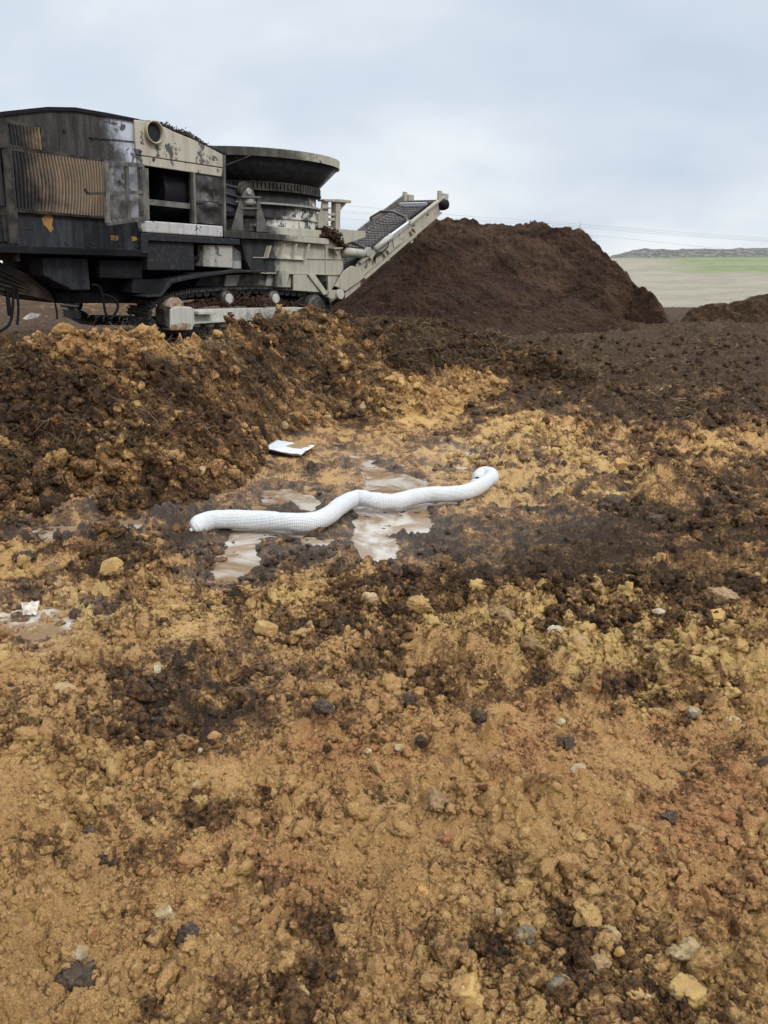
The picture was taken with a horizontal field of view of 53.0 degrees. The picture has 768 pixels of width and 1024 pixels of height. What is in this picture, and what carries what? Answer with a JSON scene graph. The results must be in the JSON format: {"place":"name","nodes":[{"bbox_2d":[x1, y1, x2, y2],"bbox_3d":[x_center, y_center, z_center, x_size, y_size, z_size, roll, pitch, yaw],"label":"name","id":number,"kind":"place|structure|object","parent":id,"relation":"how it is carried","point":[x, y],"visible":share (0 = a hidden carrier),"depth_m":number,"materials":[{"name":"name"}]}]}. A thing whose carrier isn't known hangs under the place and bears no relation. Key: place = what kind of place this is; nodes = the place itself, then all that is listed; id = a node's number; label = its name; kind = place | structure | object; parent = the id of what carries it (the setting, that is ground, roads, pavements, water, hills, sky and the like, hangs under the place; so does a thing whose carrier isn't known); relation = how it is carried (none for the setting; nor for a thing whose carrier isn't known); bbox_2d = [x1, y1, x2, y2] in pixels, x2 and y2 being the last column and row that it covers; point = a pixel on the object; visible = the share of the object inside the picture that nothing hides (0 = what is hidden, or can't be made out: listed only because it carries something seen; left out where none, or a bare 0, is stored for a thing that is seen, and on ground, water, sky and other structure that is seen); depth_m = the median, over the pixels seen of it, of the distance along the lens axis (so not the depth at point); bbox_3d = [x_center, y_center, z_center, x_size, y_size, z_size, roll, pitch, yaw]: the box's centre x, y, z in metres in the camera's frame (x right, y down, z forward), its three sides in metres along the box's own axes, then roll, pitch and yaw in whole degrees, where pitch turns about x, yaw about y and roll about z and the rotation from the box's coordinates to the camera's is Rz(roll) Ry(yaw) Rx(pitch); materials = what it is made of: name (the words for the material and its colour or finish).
{"place":"outdoors","nodes":[
{"label":"outdoors","id":0,"kind":"place"},
{"bbox_2d":[0,295,767,1023],"bbox_3d":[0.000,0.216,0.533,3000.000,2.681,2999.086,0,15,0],"label":"ground","id":1,"kind":"structure","parent":0,"point":[502,541],"depth_m":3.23,"materials":[{"name":"soil"}]},
{"bbox_2d":[0,332,46,357],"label":"compost heap","id":2,"kind":"object","parent":1,"relation":"on","point":[7,339],"visible":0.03,"depth_m":9.67,"materials":[{"name":"soil"}]},
{"bbox_2d":[11,550,35,562],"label":"soil clod","id":3,"kind":"object","parent":1,"relation":"on","point":[27,553],"visible":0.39,"depth_m":4.84,"materials":[{"name":"soil"}]},
{"bbox_2d":[23,313,40,319],"bbox_3d":[-6.919,-3.840,15.097,0.280,0.130,0.250,0,15,0],"label":"crushed bottle","id":4,"kind":"object","parent":1,"relation":"on","point":[31,315],"visible":1,"depth_m":15.09,"materials":[{"name":"plastic"}]},
{"bbox_2d":[37,803,50,812],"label":"stone","id":5,"kind":"object","parent":1,"relation":"on","point":[43,807],"visible":1,"depth_m":2.40,"materials":[{"name":"yellow stone"}]},
{"bbox_2d":[38,561,62,574],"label":"soil clod","id":6,"kind":"object","parent":1,"relation":"on","point":[52,567],"visible":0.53,"depth_m":4.66,"materials":[{"name":"brown soil"}]},
{"bbox_2d":[54,682,76,693],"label":"stone","id":7,"kind":"object","parent":1,"relation":"on","point":[61,685],"visible":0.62,"depth_m":3.28,"materials":[{"name":"beige stone"}]},
{"bbox_2d":[54,959,100,992],"bbox_3d":[-0.755,1.145,1.906,0.111,0.058,0.090,0,15,0],"label":"soil clod","id":8,"kind":"object","parent":1,"relation":"on","point":[78,974],"visible":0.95,"depth_m":1.89,"materials":[{"name":"grey soil"}]},
{"bbox_2d":[74,944,88,960],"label":"stone","id":9,"kind":"object","parent":1,"relation":"on","point":[81,952],"visible":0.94,"depth_m":1.95,"materials":[{"name":"stone"}]},
{"bbox_2d":[82,822,98,833],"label":"soil clod","id":10,"kind":"object","parent":1,"relation":"on","point":[88,828],"visible":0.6,"depth_m":2.39,"materials":[{"name":"grey stone"}]},
{"bbox_2d":[97,854,118,866],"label":"soil clod","id":11,"kind":"object","parent":1,"relation":"on","point":[105,860],"visible":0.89,"depth_m":2.25,"materials":[{"name":"grey stone"}]},
{"bbox_2d":[99,557,123,575],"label":"stone","id":12,"kind":"object","parent":1,"relation":"on","point":[111,566],"visible":1,"depth_m":4.45,"materials":[{"name":"yellow stone"}]},
{"bbox_2d":[154,664,164,673],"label":"stone","id":13,"kind":"object","parent":1,"relation":"on","point":[157,668],"visible":0.58,"depth_m":3.45,"materials":[{"name":"stone"}]},
{"bbox_2d":[153,903,173,918],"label":"stone","id":14,"kind":"object","parent":1,"relation":"on","point":[163,911],"visible":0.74,"depth_m":2.10,"materials":[{"name":"stone"}]},
{"bbox_2d":[175,920,201,946],"bbox_3d":[-0.514,1.116,2.026,0.076,0.059,0.065,0,15,0],"label":"soil clod","id":15,"kind":"object","parent":1,"relation":"on","point":[190,928],"visible":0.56,"depth_m":2.02,"materials":[{"name":"grey stone"}]},
{"bbox_2d":[191,780,202,788],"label":"stone","id":16,"kind":"object","parent":1,"relation":"on","point":[197,784],"visible":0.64,"depth_m":2.64,"materials":[{"name":"beige stone"}]},
{"bbox_2d":[207,731,221,740],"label":"stone","id":17,"kind":"object","parent":1,"relation":"on","point":[215,735],"visible":0.86,"depth_m":2.95,"materials":[{"name":"red stone"}]},
{"bbox_2d":[0,107,448,334],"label":"tub grinder","id":18,"kind":"object","parent":1,"relation":"on","point":[100,207],"visible":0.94,"depth_m":12.86,"materials":[{"name":"paint"}]},
{"bbox_2d":[83,161,146,224],"bbox_3d":[-3.839,-4.708,11.308,0.259,1.055,1.921,2,15,7],"label":"mesh door","id":19,"kind":"structure","parent":18,"relation":"in","point":[107,192],"depth_m":11.34,"materials":[{"name":"metal"}]},
{"bbox_2d":[144,120,214,148],"bbox_3d":[-3.475,-6.215,12.763,0.619,0.373,1.659,11,19,35],"label":"mulch debris","id":20,"kind":"object","parent":18,"relation":"on","point":[190,135],"visible":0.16,"depth_m":12.63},
{"bbox_2d":[199,263,243,269],"bbox_3d":[-2.900,-4.625,14.316,0.515,0.325,1.096,11,19,36],"label":"mulch debris","id":21,"kind":"object","parent":18,"relation":"on","point":[216,268],"visible":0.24,"depth_m":13.98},
{"bbox_2d":[183,291,307,308],"bbox_3d":[-2.565,-4.007,14.587,0.574,0.346,3.179,11,19,35],"label":"mulch debris","id":22,"kind":"object","parent":18,"relation":"on","point":[244,300],"visible":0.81,"depth_m":14.27,"materials":[{"name":"brown soil"}]},
{"bbox_2d":[315,223,348,248],"bbox_3d":[-1.139,-5.678,15.907,0.522,0.542,0.873,11,19,35],"label":"mulch debris","id":23,"kind":"object","parent":18,"relation":"on","point":[332,235],"visible":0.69,"depth_m":15.78,"materials":[{"name":"brown soil"}]},
{"bbox_2d":[0,449,470,642],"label":"puddle water","id":24,"kind":"structure","parent":1,"relation":"on","point":[370,538],"depth_m":5.68,"materials":[{"name":"liquid"}]},
{"bbox_2d":[21,601,39,614],"bbox_3d":[-1.913,0.518,4.145,0.098,0.051,0.093,-2,15,-8],"label":"plastic scrap","id":25,"kind":"object","parent":24,"relation":"on","point":[31,608],"visible":1,"depth_m":4.15,"materials":[{"name":"white plastic"}]},
{"bbox_2d":[69,607,80,618],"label":"soil clod","id":26,"kind":"object","parent":24,"relation":"on","point":[74,612],"visible":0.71,"depth_m":4.10,"materials":[{"name":"soil"}]},
{"bbox_2d":[232,926,239,933],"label":"stone","id":27,"kind":"object","parent":1,"relation":"on","point":[235,929],"visible":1,"depth_m":2.06,"materials":[{"name":"beige stone"}]},
{"bbox_2d":[0,306,508,518],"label":"soil berm","id":28,"kind":"structure","parent":1,"relation":"on","point":[425,413],"depth_m":7.67,"materials":[{"name":"brown soil"}]},
{"bbox_2d":[14,297,321,380],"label":"wilted grass","id":29,"kind":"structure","parent":28,"relation":"on","point":[226,343],"depth_m":8.02,"materials":[{"name":"brown plant"}]},
{"bbox_2d":[198,466,205,475],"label":"stone","id":30,"kind":"object","parent":28,"relation":"on","point":[203,468],"visible":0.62,"depth_m":6.55,"materials":[{"name":"beige stone"}]},
{"bbox_2d":[0,304,507,516],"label":"soil crumbs","id":31,"kind":"object","parent":28,"relation":"on","point":[82,460],"visible":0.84,"depth_m":6.67,"materials":[{"name":"brown soil"}]},
{"bbox_2d":[0,304,510,510],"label":"dead roots","id":32,"kind":"object","parent":28,"relation":"on","point":[253,410],"visible":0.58,"depth_m":8.66,"materials":[{"name":"brown plant"}]},
{"bbox_2d":[282,421,288,428],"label":"stone","id":33,"kind":"object","parent":28,"relation":"on","point":[285,425],"visible":0.91,"depth_m":8.99,"materials":[{"name":"beige stone"}]},
{"bbox_2d":[359,401,366,411],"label":"stone","id":34,"kind":"object","parent":28,"relation":"on","point":[362,407],"visible":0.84,"depth_m":9.72,"materials":[{"name":"beige stone"}]},
{"bbox_2d":[253,620,278,636],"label":"stone","id":35,"kind":"object","parent":1,"relation":"on","point":[261,627],"visible":0.81,"depth_m":3.83,"materials":[{"name":"yellow stone"}]},
{"bbox_2d":[271,787,277,798],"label":"stone","id":36,"kind":"object","parent":1,"relation":"on","point":[273,791],"visible":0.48,"depth_m":2.57,"materials":[{"name":"yellow stone"}]},
{"bbox_2d":[268,440,314,455],"bbox_3d":[-1.038,-0.704,8.380,0.881,0.043,0.498,14,20,41],"label":"paper sheet","id":37,"kind":"object","parent":1,"relation":"on","point":[288,448],"visible":0.99,"depth_m":8.30,"materials":[{"name":"white paper"}]},
{"bbox_2d":[297,981,310,995],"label":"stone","id":38,"kind":"object","parent":1,"relation":"on","point":[302,986],"visible":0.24,"depth_m":1.85,"materials":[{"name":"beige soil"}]},
{"bbox_2d":[311,697,335,713],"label":"soil clod","id":39,"kind":"object","parent":1,"relation":"on","point":[322,706],"visible":1,"depth_m":2.96,"materials":[{"name":"grey stone"}]},
{"bbox_2d":[189,466,498,532],"bbox_3d":[-0.103,-0.089,6.074,2.892,0.160,0.572,-10,18,-33],"label":"filter sock","id":40,"kind":"object","parent":1,"relation":"on","point":[484,479],"visible":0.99,"depth_m":5.82,"materials":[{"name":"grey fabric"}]},
{"bbox_2d":[364,748,371,753],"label":"stone","id":41,"kind":"object","parent":1,"relation":"on","point":[368,750],"visible":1,"depth_m":2.80,"materials":[{"name":"stone"}]},
{"bbox_2d":[362,592,378,605],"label":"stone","id":42,"kind":"object","parent":1,"relation":"on","point":[371,599],"visible":1,"depth_m":3.99,"materials":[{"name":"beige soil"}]},
{"bbox_2d":[8,480,741,1021],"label":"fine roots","id":43,"kind":"object","parent":1,"relation":"on","point":[368,670],"visible":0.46,"depth_m":2.73,"materials":[{"name":"brown plant"}]},
{"bbox_2d":[395,744,403,751],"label":"stone","id":44,"kind":"object","parent":1,"relation":"on","point":[399,747],"visible":1,"depth_m":2.81,"materials":[{"name":"stone"}]},
{"bbox_2d":[402,691,415,707],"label":"soil clod","id":45,"kind":"object","parent":1,"relation":"on","point":[408,698],"visible":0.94,"depth_m":3.15,"materials":[{"name":"grey soil"}]},
{"bbox_2d":[406,595,431,613],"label":"soil clod","id":46,"kind":"object","parent":1,"relation":"on","point":[417,604],"visible":1,"depth_m":3.88,"materials":[{"name":"yellow soil"}]},
{"bbox_2d":[414,734,428,746],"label":"soil clod","id":47,"kind":"object","parent":1,"relation":"on","point":[421,741],"visible":1,"depth_m":2.83,"materials":[{"name":"soil"}]},
{"bbox_2d":[416,884,427,897],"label":"stone","id":48,"kind":"object","parent":1,"relation":"on","point":[420,888],"visible":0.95,"depth_m":2.15,"materials":[{"name":"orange stone"}]},
{"bbox_2d":[427,788,449,813],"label":"rock","id":49,"kind":"object","parent":1,"relation":"on","point":[438,800],"visible":1,"depth_m":2.47,"materials":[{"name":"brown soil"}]},
{"bbox_2d":[431,543,448,553],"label":"soil clod","id":50,"kind":"object","parent":1,"relation":"on","point":[438,548],"visible":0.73,"depth_m":5.07,"materials":[{"name":"grey stone"}]},
{"bbox_2d":[438,827,456,847],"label":"stone","id":51,"kind":"object","parent":1,"relation":"on","point":[446,837],"visible":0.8,"depth_m":2.38,"materials":[{"name":"red stone"}]},
{"bbox_2d":[447,971,483,1011],"bbox_3d":[0.191,1.153,1.847,0.117,0.073,0.089,0,15,0],"label":"soil clod","id":52,"kind":"object","parent":1,"relation":"on","point":[467,987],"visible":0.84,"depth_m":1.83,"materials":[{"name":"beige soil"}]},
{"bbox_2d":[469,708,486,723],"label":"soil clod","id":53,"kind":"object","parent":1,"relation":"on","point":[478,717],"visible":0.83,"depth_m":3.06,"materials":[{"name":"soil"}]},
{"bbox_2d":[469,578,486,591],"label":"soil clod","id":54,"kind":"object","parent":1,"relation":"on","point":[476,583],"visible":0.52,"depth_m":4.21,"materials":[{"name":"yellow soil"}]},
{"bbox_2d":[360,317,603,385],"bbox_3d":[1.220,-2.714,13.035,6.109,1.136,3.256,9,18,30],"label":"compost heap","id":55,"kind":"object","parent":1,"relation":"on","point":[517,375],"visible":0.2,"depth_m":11.93,"materials":[{"name":"soil"}]},
{"bbox_2d":[356,309,608,383],"bbox_3d":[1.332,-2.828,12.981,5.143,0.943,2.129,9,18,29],"label":"soil crumbs","id":56,"kind":"object","parent":55,"relation":"on","point":[552,356],"visible":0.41,"depth_m":12.06,"materials":[{"name":"brown soil"}]},
{"bbox_2d":[327,232,640,335],"bbox_3d":[2.139,-5.898,19.847,9.772,2.525,8.793,0,15,0],"label":"mulch pile","id":57,"kind":"object","parent":1,"relation":"on","point":[449,279],"visible":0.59,"depth_m":17.97,"materials":[{"name":"brown soil"}]},
{"bbox_2d":[495,908,503,916],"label":"stone","id":58,"kind":"object","parent":1,"relation":"on","point":[499,912],"visible":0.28,"depth_m":2.08,"materials":[{"name":"beige stone"}]},
{"bbox_2d":[487,605,514,624],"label":"soil clod","id":59,"kind":"object","parent":1,"relation":"on","point":[506,614],"visible":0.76,"depth_m":3.87,"materials":[{"name":"brown soil"}]},
{"bbox_2d":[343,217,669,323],"bbox_3d":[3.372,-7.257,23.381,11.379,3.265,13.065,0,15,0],"label":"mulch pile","id":60,"kind":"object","parent":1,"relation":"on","point":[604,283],"visible":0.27,"depth_m":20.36,"materials":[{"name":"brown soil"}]},
{"bbox_2d":[513,924,535,944],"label":"stone","id":61,"kind":"object","parent":1,"relation":"on","point":[521,934],"visible":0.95,"depth_m":1.97,"materials":[{"name":"grey stone"}]},
{"bbox_2d":[522,635,539,650],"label":"stone","id":62,"kind":"object","parent":1,"relation":"on","point":[529,642],"visible":0.86,"depth_m":3.58,"materials":[{"name":"beige stone"}]},
{"bbox_2d":[328,223,767,455],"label":"wood shreds","id":63,"kind":"object","parent":1,"relation":"on","point":[734,400],"visible":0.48,"depth_m":12.04,"materials":[{"name":"brown wood"}]},
{"bbox_2d":[547,625,563,634],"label":"stone","id":64,"kind":"object","parent":1,"relation":"on","point":[557,628],"visible":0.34,"depth_m":3.76,"materials":[{"name":"stone"}]},
{"bbox_2d":[546,974,570,991],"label":"stone","id":65,"kind":"object","parent":1,"relation":"on","point":[556,981],"visible":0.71,"depth_m":1.85,"materials":[{"name":"grey stone"}]},
{"bbox_2d":[557,718,565,724],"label":"stone","id":66,"kind":"object","parent":1,"relation":"on","point":[560,721],"visible":1,"depth_m":3.05,"materials":[{"name":"stone"}]},
{"bbox_2d":[556,736,575,749],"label":"rock","id":67,"kind":"object","parent":1,"relation":"on","point":[566,742],"visible":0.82,"depth_m":2.87,"materials":[{"name":"grey stone"}]},
{"bbox_2d":[568,633,586,643],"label":"stone","id":68,"kind":"object","parent":1,"relation":"on","point":[580,637],"visible":0.34,"depth_m":3.67,"materials":[{"name":"beige stone"}]},
{"bbox_2d":[570,763,585,772],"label":"stone","id":69,"kind":"object","parent":1,"relation":"on","point":[573,768],"visible":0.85,"depth_m":2.74,"materials":[{"name":"stone"}]},
{"bbox_2d":[571,831,588,842],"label":"stone","id":70,"kind":"object","parent":1,"relation":"on","point":[579,835],"visible":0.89,"depth_m":2.38,"materials":[{"name":"yellow stone"}]},
{"bbox_2d":[583,952,611,974],"bbox_3d":[0.535,1.135,1.922,0.070,0.084,0.074,9,18,30],"label":"stone","id":71,"kind":"object","parent":1,"relation":"on","point":[600,960],"visible":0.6,"depth_m":1.91,"materials":[{"name":"beige stone"}]},
{"bbox_2d":[602,924,621,943],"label":"stone","id":72,"kind":"object","parent":1,"relation":"on","point":[616,932],"visible":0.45,"depth_m":2.01,"materials":[{"name":"beige stone"}]},
{"bbox_2d":[596,493,632,512],"bbox_3d":[1.846,-0.067,6.139,0.288,0.153,0.270,6,16,20],"label":"soil clod","id":73,"kind":"object","parent":1,"relation":"on","point":[616,502],"visible":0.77,"depth_m":6.06,"materials":[{"name":"soil"}]},
{"bbox_2d":[613,946,624,957],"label":"stone","id":74,"kind":"object","parent":1,"relation":"on","point":[619,951],"visible":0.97,"depth_m":1.95,"materials":[{"name":"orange stone"}]},
{"bbox_2d":[614,458,627,469],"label":"stone","id":75,"kind":"object","parent":1,"relation":"on","point":[620,464],"visible":1,"depth_m":7.29,"materials":[{"name":"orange stone"}]},
{"bbox_2d":[628,987,645,999],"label":"stone","id":76,"kind":"object","parent":1,"relation":"on","point":[640,994],"visible":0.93,"depth_m":1.83,"materials":[{"name":"beige stone"}]},
{"bbox_2d":[644,993,650,999],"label":"stone","id":77,"kind":"object","parent":1,"relation":"on","point":[646,995],"visible":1,"depth_m":1.82,"materials":[{"name":"stone"}]},
{"bbox_2d":[644,514,668,522],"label":"soil clod","id":78,"kind":"object","parent":1,"relation":"on","point":[657,517],"visible":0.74,"depth_m":5.75,"materials":[{"name":"soil"}]},
{"bbox_2d":[652,608,665,614],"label":"stone","id":79,"kind":"object","parent":1,"relation":"on","point":[659,611],"visible":1,"depth_m":3.87,"materials":[{"name":"stone"}]},
{"bbox_2d":[659,809,677,826],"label":"rock","id":80,"kind":"object","parent":1,"relation":"on","point":[669,816],"visible":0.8,"depth_m":2.47,"materials":[{"name":"grey stone"}]},
{"bbox_2d":[677,770,686,775],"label":"soil clod","id":81,"kind":"object","parent":1,"relation":"on","point":[682,772],"visible":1,"depth_m":2.72,"materials":[{"name":"grey stone"}]},
{"bbox_2d":[666,936,700,962],"bbox_3d":[0.771,1.135,1.969,0.104,0.067,0.092,-4,16,-14],"label":"rock","id":82,"kind":"object","parent":1,"relation":"on","point":[685,948],"visible":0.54,"depth_m":1.96,"materials":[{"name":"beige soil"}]},
{"bbox_2d":[667,972,708,1011],"bbox_3d":[0.724,1.155,1.850,0.100,0.075,0.086,0,15,0],"label":"rock","id":83,"kind":"object","parent":1,"relation":"on","point":[692,988],"visible":0.94,"depth_m":1.83,"materials":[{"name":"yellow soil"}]},
{"bbox_2d":[686,706,701,719],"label":"stone","id":84,"kind":"object","parent":1,"relation":"on","point":[693,713],"visible":0.94,"depth_m":3.03,"materials":[{"name":"beige stone"}]},
{"bbox_2d":[702,608,725,622],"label":"stone","id":85,"kind":"object","parent":1,"relation":"on","point":[719,616],"visible":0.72,"depth_m":3.88,"materials":[{"name":"beige stone"}]},
{"bbox_2d":[703,586,740,605],"bbox_3d":[1.778,0.452,4.052,0.194,0.107,0.119,9,18,30],"label":"rock","id":86,"kind":"object","parent":1,"relation":"on","point":[722,595],"visible":0.85,"depth_m":4.02,"materials":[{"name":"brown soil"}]},
{"bbox_2d":[681,294,767,323],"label":"compost heap","id":87,"kind":"object","parent":1,"relation":"on","point":[752,309],"visible":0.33,"depth_m":19.41,"materials":[{"name":"soil"}]},
{"bbox_2d":[729,715,741,721],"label":"stone","id":88,"kind":"object","parent":1,"relation":"on","point":[735,717],"visible":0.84,"depth_m":3.01,"materials":[{"name":"stone"}]},
{"bbox_2d":[756,756,767,767],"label":"soil clod","id":89,"kind":"object","parent":1,"relation":"on","point":[763,761],"visible":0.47,"depth_m":2.74,"materials":[{"name":"grey stone"}]},
{"bbox_2d":[0,0,767,262],"label":"sky","id":90,"kind":"structure","parent":0,"point":[652,115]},
{"bbox_2d":[610,248,767,306],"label":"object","id":91,"kind":"structure","parent":0,"point":[682,277],"depth_m":97.87,"materials":[{"name":"green plant"}]},
{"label":"utility pole","id":92,"kind":"object","parent":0,"visible":0},
{"bbox_2d":[328,209,758,239],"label":"power cable","id":93,"kind":"object","parent":92,"relation":"attached to","point":[587,226],"visible":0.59,"depth_m":86.38,"materials":[{"name":"grey plastic"}]},
{"bbox_2d":[329,211,766,241],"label":"power cable","id":94,"kind":"object","parent":92,"relation":"attached to","point":[591,228],"visible":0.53,"depth_m":88.04,"materials":[{"name":"grey plastic"}]},
{"bbox_2d":[344,205,756,237],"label":"power cable","id":95,"kind":"object","parent":92,"relation":"attached to","point":[572,223],"visible":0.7,"depth_m":87.37,"materials":[{"name":"grey plastic"}]},
{"bbox_2d":[340,218,760,252],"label":"power cable","id":96,"kind":"object","parent":92,"relation":"attached to","point":[625,238],"visible":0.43,"depth_m":85.21,"materials":[{"name":"grey plastic"}]}
]}

